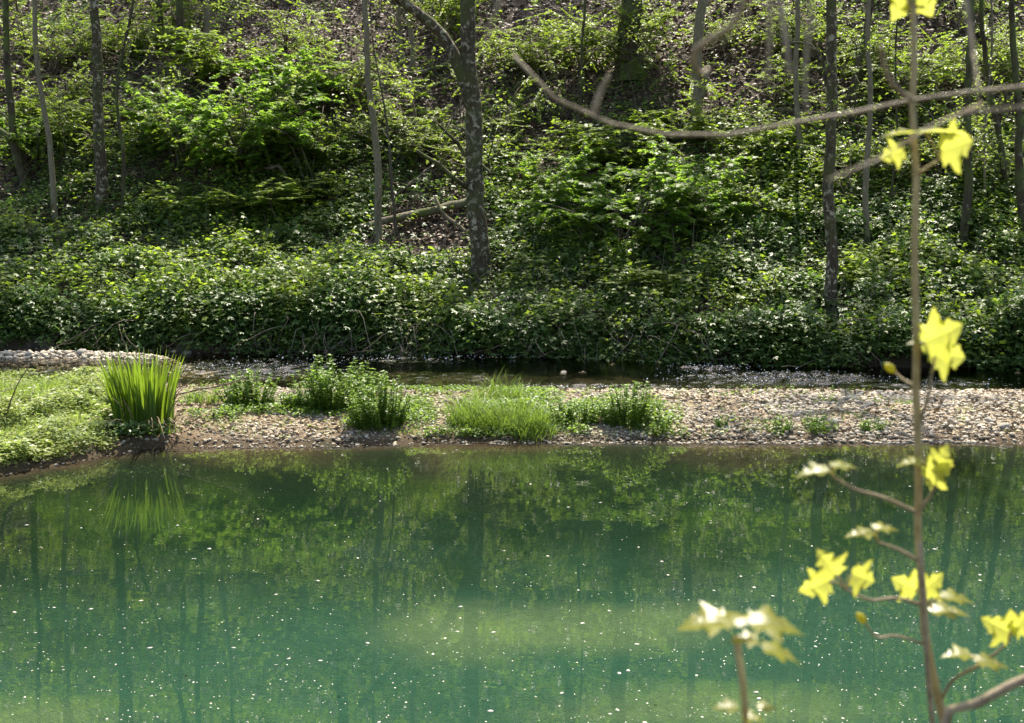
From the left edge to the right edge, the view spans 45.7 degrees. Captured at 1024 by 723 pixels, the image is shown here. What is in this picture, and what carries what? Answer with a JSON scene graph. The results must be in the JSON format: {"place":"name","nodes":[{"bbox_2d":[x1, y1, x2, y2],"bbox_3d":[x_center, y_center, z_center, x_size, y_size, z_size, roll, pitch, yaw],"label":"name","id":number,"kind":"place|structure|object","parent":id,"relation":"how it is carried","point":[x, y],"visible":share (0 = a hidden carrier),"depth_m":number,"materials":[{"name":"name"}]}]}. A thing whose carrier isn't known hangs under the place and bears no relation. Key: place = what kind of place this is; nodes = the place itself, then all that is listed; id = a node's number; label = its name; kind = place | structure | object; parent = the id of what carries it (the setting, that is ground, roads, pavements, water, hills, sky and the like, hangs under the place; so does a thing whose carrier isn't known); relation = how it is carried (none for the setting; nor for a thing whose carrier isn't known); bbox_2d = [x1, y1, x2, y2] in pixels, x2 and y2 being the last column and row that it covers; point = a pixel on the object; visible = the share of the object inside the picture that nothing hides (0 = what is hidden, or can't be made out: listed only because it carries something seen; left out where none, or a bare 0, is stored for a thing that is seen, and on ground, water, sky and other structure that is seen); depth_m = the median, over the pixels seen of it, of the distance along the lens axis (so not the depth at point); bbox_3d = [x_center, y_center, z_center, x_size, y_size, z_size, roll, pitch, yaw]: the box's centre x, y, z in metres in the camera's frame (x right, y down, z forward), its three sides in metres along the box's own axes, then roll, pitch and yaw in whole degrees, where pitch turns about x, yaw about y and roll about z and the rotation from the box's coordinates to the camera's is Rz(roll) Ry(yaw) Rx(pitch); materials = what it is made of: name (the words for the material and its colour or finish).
{"place":"outdoors","nodes":[
{"label":"outdoors","id":0,"kind":"place"},
{"bbox_2d":[0,0,1023,722],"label":"ground","id":1,"kind":"structure","parent":0,"point":[264,524],"depth_m":10.41,"materials":[{"name":"soil"}]},
{"bbox_2d":[0,107,78,160],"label":"shrub","id":2,"kind":"object","parent":1,"relation":"on","point":[20,130],"visible":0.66,"depth_m":24.54,"materials":[{"name":"green plant"}]},
{"bbox_2d":[0,0,88,188],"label":"tree","id":3,"kind":"object","parent":1,"relation":"on","point":[18,161],"visible":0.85,"depth_m":23.95,"materials":[{"name":"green plant"}]},
{"bbox_2d":[0,98,92,172],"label":"young sapling","id":4,"kind":"object","parent":1,"relation":"on","point":[40,129],"visible":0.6,"depth_m":24.37,"materials":[{"name":"green plant"}]},
{"bbox_2d":[0,0,113,54],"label":"young sapling","id":5,"kind":"object","parent":1,"relation":"on","point":[49,29],"visible":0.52,"depth_m":28.39,"materials":[{"name":"green plant"}]},
{"bbox_2d":[0,0,115,222],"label":"tree","id":6,"kind":"object","parent":1,"relation":"on","point":[53,195],"visible":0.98,"depth_m":22.96,"materials":[{"name":"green plant"}]},
{"bbox_2d":[1,14,119,71],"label":"shrub","id":7,"kind":"object","parent":1,"relation":"on","point":[45,54],"visible":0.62,"depth_m":27.87,"materials":[{"name":"green plant"}]},
{"bbox_2d":[0,365,122,466],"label":"herb mat","id":8,"kind":"object","parent":1,"relation":"on","point":[11,448],"visible":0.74,"depth_m":12.23,"materials":[{"name":"green plant"}]},
{"bbox_2d":[0,61,140,144],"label":"young sapling","id":9,"kind":"object","parent":1,"relation":"on","point":[56,103],"visible":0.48,"depth_m":25.08,"materials":[{"name":"green plant"}]},
{"bbox_2d":[15,90,136,137],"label":"shrub","id":10,"kind":"object","parent":1,"relation":"on","point":[65,97],"visible":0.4,"depth_m":25.55,"materials":[{"name":"green plant"}]},
{"bbox_2d":[38,0,144,70],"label":"young sapling","id":11,"kind":"object","parent":1,"relation":"on","point":[90,35],"visible":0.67,"depth_m":27.58,"materials":[{"name":"green plant"}]},
{"bbox_2d":[45,0,145,209],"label":"tree","id":12,"kind":"object","parent":1,"relation":"on","point":[101,174],"visible":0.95,"depth_m":23.27,"materials":[{"name":"grey plant"}]},
{"bbox_2d":[35,0,179,212],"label":"tree","id":13,"kind":"object","parent":1,"relation":"on","point":[118,117],"visible":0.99,"depth_m":22.95,"materials":[{"name":"green plant"}]},
{"bbox_2d":[0,323,226,379],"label":"spit gravel","id":14,"kind":"structure","parent":1,"relation":"on","point":[50,352],"depth_m":18.78,"materials":[{"name":"grey gravel"}]},
{"bbox_2d":[64,4,184,57],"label":"shrub","id":15,"kind":"object","parent":1,"relation":"on","point":[139,41],"visible":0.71,"depth_m":28.13,"materials":[{"name":"green plant"}]},
{"bbox_2d":[79,347,210,437],"bbox_3d":[-3.749,0.269,12.267,1.385,0.942,1.104,0,8,0],"label":"iris clump","id":16,"kind":"object","parent":1,"relation":"on","point":[139,404],"visible":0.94,"depth_m":12.24,"materials":[{"name":"green plant"}]},
{"bbox_2d":[124,35,218,114],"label":"young sapling","id":17,"kind":"object","parent":1,"relation":"on","point":[162,79],"visible":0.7,"depth_m":25.83,"materials":[{"name":"green plant"}]},
{"bbox_2d":[115,75,230,165],"bbox_3d":[-6.743,-4.885,24.604,2.436,1.832,2.720,-2,8,-13],"label":"shrub","id":18,"kind":"object","parent":1,"relation":"on","point":[147,108],"visible":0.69,"depth_m":24.52,"materials":[{"name":"green plant"}]},
{"bbox_2d":[133,20,283,83],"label":"shrub","id":19,"kind":"object","parent":1,"relation":"on","point":[205,68],"visible":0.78,"depth_m":26.60,"materials":[{"name":"green plant"}]},
{"bbox_2d":[151,109,285,182],"bbox_3d":[-5.746,-4.277,24.305,2.557,1.414,2.089,0,8,0],"label":"young sapling","id":20,"kind":"object","parent":1,"relation":"on","point":[214,144],"visible":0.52,"depth_m":24.05,"materials":[{"name":"green plant"}]},
{"bbox_2d":[213,368,279,407],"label":"herb bush","id":21,"kind":"object","parent":1,"relation":"on","point":[246,391],"visible":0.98,"depth_m":13.44,"materials":[{"name":"green plant"}]},
{"bbox_2d":[188,70,304,139],"bbox_3d":[-5.615,-5.089,24.863,2.148,1.532,2.922,-4,9,-28],"label":"young sapling","id":22,"kind":"object","parent":1,"relation":"on","point":[288,88],"visible":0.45,"depth_m":24.72,"materials":[{"name":"green plant"}]},
{"bbox_2d":[171,178,326,213],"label":"shrub","id":23,"kind":"object","parent":1,"relation":"on","point":[280,195],"visible":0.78,"depth_m":22.62,"materials":[{"name":"green plant"}]},
{"bbox_2d":[165,77,342,178],"bbox_3d":[-5.221,-4.627,24.451,3.695,1.951,3.956,0,8,0],"label":"shrub","id":24,"kind":"object","parent":1,"relation":"on","point":[207,113],"visible":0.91,"depth_m":23.70,"materials":[{"name":"green plant"}]},
{"bbox_2d":[209,45,359,117],"bbox_3d":[-4.670,-5.821,25.888,2.963,1.572,3.325,-7,11,-42],"label":"shrub","id":25,"kind":"object","parent":1,"relation":"on","point":[317,80],"visible":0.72,"depth_m":25.29,"materials":[{"name":"green plant"}]},
{"bbox_2d":[232,0,347,57],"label":"young sapling","id":26,"kind":"object","parent":1,"relation":"on","point":[283,31],"visible":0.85,"depth_m":27.96,"materials":[{"name":"green plant"}]},
{"bbox_2d":[236,107,358,183],"bbox_3d":[-4.070,-4.299,24.123,1.611,1.613,2.479,3,9,24],"label":"young sapling","id":27,"kind":"object","parent":1,"relation":"on","point":[293,139],"visible":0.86,"depth_m":24.16,"materials":[{"name":"green plant"}]},
{"bbox_2d":[277,0,346,70],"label":"young sapling","id":28,"kind":"object","parent":1,"relation":"on","point":[320,27],"visible":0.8,"depth_m":27.32,"materials":[{"name":"green plant"}]},
{"bbox_2d":[287,354,367,413],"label":"herb bush","id":29,"kind":"object","parent":1,"relation":"on","point":[323,399],"visible":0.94,"depth_m":13.21,"materials":[{"name":"green plant"}]},
{"bbox_2d":[219,311,468,360],"bbox_3d":[-2.601,-0.371,19.176,4.023,0.887,0.791,0,8,0],"label":"twig tangle","id":30,"kind":"object","parent":1,"relation":"on","point":[342,342],"visible":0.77,"depth_m":19.04,"materials":[{"name":"brown wood"}]},
{"bbox_2d":[322,36,405,99],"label":"young sapling","id":31,"kind":"object","parent":1,"relation":"on","point":[361,79],"visible":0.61,"depth_m":26.19,"materials":[{"name":"green plant"}]},
{"bbox_2d":[289,0,440,234],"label":"tree","id":32,"kind":"object","parent":1,"relation":"on","point":[390,161],"visible":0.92,"depth_m":22.18,"materials":[{"name":"green plant"}]},
{"bbox_2d":[343,370,411,431],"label":"herb bush","id":33,"kind":"object","parent":1,"relation":"on","point":[369,414],"visible":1,"depth_m":12.58,"materials":[{"name":"green plant"}]},
{"bbox_2d":[332,0,432,243],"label":"tree","id":34,"kind":"object","parent":1,"relation":"on","point":[376,152],"visible":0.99,"depth_m":21.99,"materials":[{"name":"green plant"}]},
{"bbox_2d":[333,117,452,165],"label":"young sapling","id":35,"kind":"object","parent":1,"relation":"on","point":[412,149],"visible":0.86,"depth_m":24.35,"materials":[{"name":"green plant"}]},
{"bbox_2d":[342,104,465,146],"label":"shrub","id":36,"kind":"object","parent":1,"relation":"on","point":[398,124],"visible":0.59,"depth_m":24.87,"materials":[{"name":"green plant"}]},
{"bbox_2d":[362,66,452,144],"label":"young sapling","id":37,"kind":"object","parent":1,"relation":"on","point":[391,108],"visible":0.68,"depth_m":25.16,"materials":[{"name":"green plant"}]},
{"bbox_2d":[359,190,511,233],"bbox_3d":[-1.294,-2.753,22.620,3.024,0.927,0.810,-3,8,-21],"label":"fallen log","id":38,"kind":"object","parent":1,"relation":"on","point":[456,204],"visible":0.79,"depth_m":22.71,"materials":[{"name":"brown wood"}]},
{"bbox_2d":[408,0,484,46],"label":"young sapling","id":39,"kind":"object","parent":1,"relation":"on","point":[449,11],"visible":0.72,"depth_m":28.01,"materials":[{"name":"green plant"}]},
{"bbox_2d":[417,373,528,432],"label":"grass tuft","id":40,"kind":"object","parent":1,"relation":"on","point":[460,410],"visible":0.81,"depth_m":12.69,"materials":[{"name":"green plant"}]},
{"bbox_2d":[421,111,529,174],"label":"young sapling","id":41,"kind":"object","parent":1,"relation":"on","point":[504,122],"visible":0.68,"depth_m":23.86,"materials":[{"name":"green plant"}]},
{"bbox_2d":[386,0,574,282],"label":"tree","id":42,"kind":"object","parent":1,"relation":"on","point":[463,63],"visible":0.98,"depth_m":20.70,"materials":[{"name":"grey plant"}]},
{"bbox_2d":[451,74,556,141],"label":"young sapling","id":43,"kind":"object","parent":1,"relation":"on","point":[522,98],"visible":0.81,"depth_m":25.10,"materials":[{"name":"green plant"}]},
{"bbox_2d":[446,380,571,436],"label":"grass tuft","id":44,"kind":"object","parent":1,"relation":"on","point":[517,412],"visible":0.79,"depth_m":12.59,"materials":[{"name":"green plant"}]},
{"bbox_2d":[0,126,1023,373],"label":"bank herbs","id":45,"kind":"object","parent":1,"relation":"on","point":[802,288],"visible":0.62,"depth_m":20.45,"materials":[{"name":"green plant"}]},
{"bbox_2d":[0,285,1023,378],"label":"bank fringe","id":46,"kind":"object","parent":1,"relation":"on","point":[26,321],"visible":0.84,"depth_m":19.06,"materials":[{"name":"green plant"}]},
{"bbox_2d":[0,0,1023,342],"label":"slope herbs","id":47,"kind":"object","parent":1,"relation":"on","point":[384,180],"visible":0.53,"depth_m":22.83,"materials":[{"name":"green plant"}]},
{"bbox_2d":[0,0,1023,348],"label":"slope seedlings","id":48,"kind":"object","parent":1,"relation":"on","point":[424,278],"visible":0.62,"depth_m":20.88,"materials":[{"name":"green plant"}]},
{"bbox_2d":[0,0,1023,328],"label":"leaf litter","id":49,"kind":"object","parent":1,"relation":"on","point":[436,88],"visible":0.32,"depth_m":25.65,"materials":[{"name":"brown plant"}]},
{"bbox_2d":[0,127,1023,373],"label":"bank nettles","id":50,"kind":"object","parent":1,"relation":"on","point":[906,305],"visible":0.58,"depth_m":20.07,"materials":[{"name":"green plant"}]},
{"bbox_2d":[1,382,1023,474],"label":"gravel","id":51,"kind":"structure","parent":1,"relation":"on","point":[844,438],"depth_m":12.85,"materials":[{"name":"beige gravel"}]},
{"bbox_2d":[37,381,921,452],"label":"herbs","id":52,"kind":"object","parent":51,"relation":"on","point":[417,404],"visible":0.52,"depth_m":13.17,"materials":[{"name":"green plant"}]},
{"bbox_2d":[457,22,593,80],"bbox_3d":[0.581,-6.896,26.763,2.112,1.493,3.252,5,9,34],"label":"young sapling","id":53,"kind":"object","parent":1,"relation":"on","point":[533,59],"visible":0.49,"depth_m":26.71,"materials":[{"name":"green plant"}]},
{"bbox_2d":[490,399,573,441],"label":"grass tuft","id":54,"kind":"object","parent":1,"relation":"on","point":[541,428],"visible":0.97,"depth_m":12.45,"materials":[{"name":"green plant"}]},
{"bbox_2d":[482,25,589,76],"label":"shrub","id":55,"kind":"object","parent":1,"relation":"on","point":[541,52],"visible":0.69,"depth_m":26.60,"materials":[{"name":"green plant"}]},
{"bbox_2d":[484,134,624,220],"bbox_3d":[0.710,-3.426,22.745,2.480,1.670,2.221,7,10,40],"label":"shrub","id":56,"kind":"object","parent":1,"relation":"on","point":[562,185],"visible":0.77,"depth_m":22.38,"materials":[{"name":"green plant"}]},
{"bbox_2d":[531,50,611,125],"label":"young sapling","id":57,"kind":"object","parent":1,"relation":"on","point":[553,65],"visible":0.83,"depth_m":25.28,"materials":[{"name":"green plant"}]},
{"bbox_2d":[546,397,606,425],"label":"herb bush","id":58,"kind":"object","parent":1,"relation":"on","point":[592,414],"visible":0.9,"depth_m":12.79,"materials":[{"name":"green plant"}]},
{"bbox_2d":[515,20,653,78],"bbox_3d":[1.670,-6.735,26.144,3.099,1.247,2.279,-8,11,-44],"label":"young sapling","id":59,"kind":"object","parent":1,"relation":"on","point":[591,43],"visible":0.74,"depth_m":26.05,"materials":[{"name":"green plant"}]},
{"bbox_2d":[539,0,658,145],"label":"tree","id":60,"kind":"object","parent":1,"relation":"on","point":[581,61],"visible":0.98,"depth_m":24.35,"materials":[{"name":"green plant"}]},
{"bbox_2d":[520,116,686,170],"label":"shrub","id":61,"kind":"object","parent":1,"relation":"on","point":[609,157],"visible":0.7,"depth_m":23.24,"materials":[{"name":"green plant"}]},
{"bbox_2d":[496,162,739,255],"bbox_3d":[1.770,-2.628,21.431,4.077,1.799,3.633,-4,9,-26],"label":"shrub","id":62,"kind":"object","parent":1,"relation":"on","point":[652,199],"visible":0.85,"depth_m":21.01,"materials":[{"name":"green plant"}]},
{"bbox_2d":[546,0,690,73],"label":"shrub","id":63,"kind":"object","parent":1,"relation":"on","point":[591,24],"visible":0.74,"depth_m":25.64,"materials":[{"name":"green plant"}]},
{"bbox_2d":[594,381,664,428],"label":"herb bush","id":64,"kind":"object","parent":1,"relation":"on","point":[629,410],"visible":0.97,"depth_m":12.71,"materials":[{"name":"green plant"}]},
{"bbox_2d":[567,265,694,292],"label":"shrub","id":65,"kind":"object","parent":1,"relation":"on","point":[649,274],"visible":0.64,"depth_m":19.63,"materials":[{"name":"green plant"}]},
{"bbox_2d":[609,0,677,82],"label":"tree","id":66,"kind":"object","parent":1,"relation":"on","point":[632,45],"visible":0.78,"depth_m":25.73,"materials":[{"name":"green plant"}]},
{"bbox_2d":[614,28,692,92],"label":"young sapling","id":67,"kind":"object","parent":1,"relation":"on","point":[664,63],"visible":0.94,"depth_m":25.19,"materials":[{"name":"green plant"}]},
{"bbox_2d":[625,105,740,147],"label":"shrub","id":68,"kind":"object","parent":1,"relation":"on","point":[662,128],"visible":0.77,"depth_m":23.79,"materials":[{"name":"green plant"}]},
{"bbox_2d":[611,0,775,113],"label":"tree","id":69,"kind":"object","parent":1,"relation":"on","point":[701,5],"visible":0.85,"depth_m":24.35,"materials":[{"name":"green plant"}]},
{"bbox_2d":[615,134,783,232],"bbox_3d":[3.370,-3.096,21.351,2.430,1.821,2.714,-4,9,-25],"label":"shrub","id":70,"kind":"object","parent":1,"relation":"on","point":[668,174],"visible":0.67,"depth_m":21.22,"materials":[{"name":"green plant"}]},
{"bbox_2d":[676,68,742,141],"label":"young sapling","id":71,"kind":"object","parent":1,"relation":"on","point":[712,97],"visible":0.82,"depth_m":23.63,"materials":[{"name":"green plant"}]},
{"bbox_2d":[661,100,774,154],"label":"young sapling","id":72,"kind":"object","parent":1,"relation":"on","point":[724,123],"visible":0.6,"depth_m":23.09,"materials":[{"name":"green plant"}]},
{"bbox_2d":[675,1,766,51],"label":"shrub","id":73,"kind":"object","parent":1,"relation":"on","point":[722,37],"visible":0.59,"depth_m":26.23,"materials":[{"name":"green plant"}]},
{"bbox_2d":[677,600,803,722],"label":"sapling","id":74,"kind":"object","parent":1,"relation":"on","point":[711,621],"visible":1,"depth_m":1.20,"materials":[{"name":"yellow plant"}]},
{"bbox_2d":[485,0,1023,180],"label":"branch","id":75,"kind":"object","parent":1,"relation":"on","point":[734,22],"visible":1,"depth_m":0.99,"materials":[{"name":"brown plant"}]},
{"bbox_2d":[708,107,824,161],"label":"shrub","id":76,"kind":"object","parent":1,"relation":"on","point":[771,133],"visible":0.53,"depth_m":22.82,"materials":[{"name":"green plant"}]},
{"bbox_2d":[716,176,821,224],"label":"shrub","id":77,"kind":"object","parent":1,"relation":"on","point":[742,195],"visible":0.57,"depth_m":21.28,"materials":[{"name":"green plant"}]},
{"bbox_2d":[701,0,843,167],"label":"tree","id":78,"kind":"object","parent":1,"relation":"on","point":[795,71],"visible":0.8,"depth_m":22.52,"materials":[{"name":"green plant"}]},
{"bbox_2d":[744,31,821,106],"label":"young sapling","id":79,"kind":"object","parent":1,"relation":"on","point":[769,87],"visible":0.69,"depth_m":24.18,"materials":[{"name":"green plant"}]},
{"bbox_2d":[745,1,856,60],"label":"shrub","id":80,"kind":"object","parent":1,"relation":"on","point":[764,35],"visible":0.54,"depth_m":25.46,"materials":[{"name":"green plant"}]},
{"bbox_2d":[755,0,887,309],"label":"tree","id":81,"kind":"object","parent":1,"relation":"on","point":[829,71],"visible":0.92,"depth_m":18.75,"materials":[{"name":"grey plant"}]},
{"bbox_2d":[779,54,899,128],"bbox_3d":[6.364,-5.161,23.443,2.206,1.364,2.407,0,8,0],"label":"young sapling","id":82,"kind":"object","parent":1,"relation":"on","point":[845,89],"visible":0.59,"depth_m":23.39,"materials":[{"name":"green plant"}]},
{"bbox_2d":[793,134,889,195],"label":"young sapling","id":83,"kind":"object","parent":1,"relation":"on","point":[836,171],"visible":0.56,"depth_m":21.89,"materials":[{"name":"green plant"}]},
{"bbox_2d":[785,0,909,123],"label":"tree","id":84,"kind":"object","parent":1,"relation":"on","point":[850,103],"visible":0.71,"depth_m":23.60,"materials":[{"name":"green plant"}]},
{"bbox_2d":[801,10,924,77],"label":"shrub","id":85,"kind":"object","parent":1,"relation":"on","point":[846,39],"visible":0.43,"depth_m":24.82,"materials":[{"name":"green plant"}]},
{"bbox_2d":[799,0,927,243],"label":"tree","id":86,"kind":"object","parent":1,"relation":"on","point":[866,171],"visible":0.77,"depth_m":20.50,"materials":[{"name":"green plant"}]},
{"bbox_2d":[847,126,934,187],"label":"shrub","id":87,"kind":"object","parent":1,"relation":"on","point":[908,154],"visible":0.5,"depth_m":22.21,"materials":[{"name":"green plant"}]},
{"bbox_2d":[838,14,961,103],"bbox_3d":[7.440,-5.935,24.219,2.438,1.671,2.610,6,10,37],"label":"young sapling","id":88,"kind":"object","parent":1,"relation":"on","point":[887,62],"visible":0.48,"depth_m":24.17,"materials":[{"name":"green plant"}]},
{"bbox_2d":[806,17,994,208],"bbox_3d":[6.683,-7.070,21.033,2.771,9.199,2.449,0,8,0],"label":"tree","id":89,"kind":"object","parent":1,"relation":"on","point":[896,141],"visible":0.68,"depth_m":21.32,"materials":[{"name":"green plant"}]},
{"bbox_2d":[810,26,996,106],"bbox_3d":[7.819,-5.764,24.394,3.489,1.686,3.058,8,11,44],"label":"shrub","id":90,"kind":"object","parent":1,"relation":"on","point":[922,78],"visible":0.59,"depth_m":23.88,"materials":[{"name":"green plant"}]},
{"bbox_2d":[794,0,1023,722],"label":"sapling","id":91,"kind":"object","parent":1,"relation":"on","point":[936,336],"visible":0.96,"depth_m":1.54,"materials":[{"name":"yellow plant"}]},
{"bbox_2d":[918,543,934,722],"bbox_3d":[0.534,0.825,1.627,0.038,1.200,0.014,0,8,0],"label":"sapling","id":92,"kind":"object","parent":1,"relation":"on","point":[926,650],"visible":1,"depth_m":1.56,"materials":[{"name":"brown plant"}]},
{"bbox_2d":[893,0,1023,252],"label":"tree","id":93,"kind":"object","parent":1,"relation":"on","point":[968,184],"visible":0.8,"depth_m":20.58,"materials":[{"name":"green plant"}]},
{"bbox_2d":[920,0,1023,239],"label":"tree","id":94,"kind":"object","parent":1,"relation":"on","point":[1018,160],"visible":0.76,"depth_m":20.34,"materials":[{"name":"green plant"}]},
{"bbox_2d":[932,10,1023,97],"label":"shrub","id":95,"kind":"object","parent":1,"relation":"on","point":[996,64],"visible":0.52,"depth_m":24.14,"materials":[{"name":"green plant"}]},
{"bbox_2d":[935,0,1023,208],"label":"tree","id":96,"kind":"object","parent":1,"relation":"on","point":[997,129],"visible":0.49,"depth_m":21.50,"materials":[{"name":"green plant"}]},
{"bbox_2d":[935,0,1023,198],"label":"tree","id":97,"kind":"object","parent":1,"relation":"on","point":[984,118],"visible":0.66,"depth_m":21.20,"materials":[{"name":"green plant"}]},
{"bbox_2d":[941,674,1023,722],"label":"bare shoot","id":98,"kind":"object","parent":1,"relation":"on","point":[992,694],"visible":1,"depth_m":1.36,"materials":[{"name":"brown plant"}]},
{"bbox_2d":[0,0,1023,353],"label":"undergrowth stems","id":99,"kind":"object","parent":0,"point":[462,260],"visible":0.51,"depth_m":20.52,"materials":[{"name":"green plant"}]},
{"bbox_2d":[0,350,1023,390],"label":"stream","id":100,"kind":"structure","parent":0,"point":[534,373],"depth_m":17.45,"materials":[{"name":"liquid"}]},
{"bbox_2d":[0,363,1023,452],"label":"grass","id":101,"kind":"structure","parent":0,"point":[39,387],"depth_m":12.99,"materials":[{"name":"green plant"}]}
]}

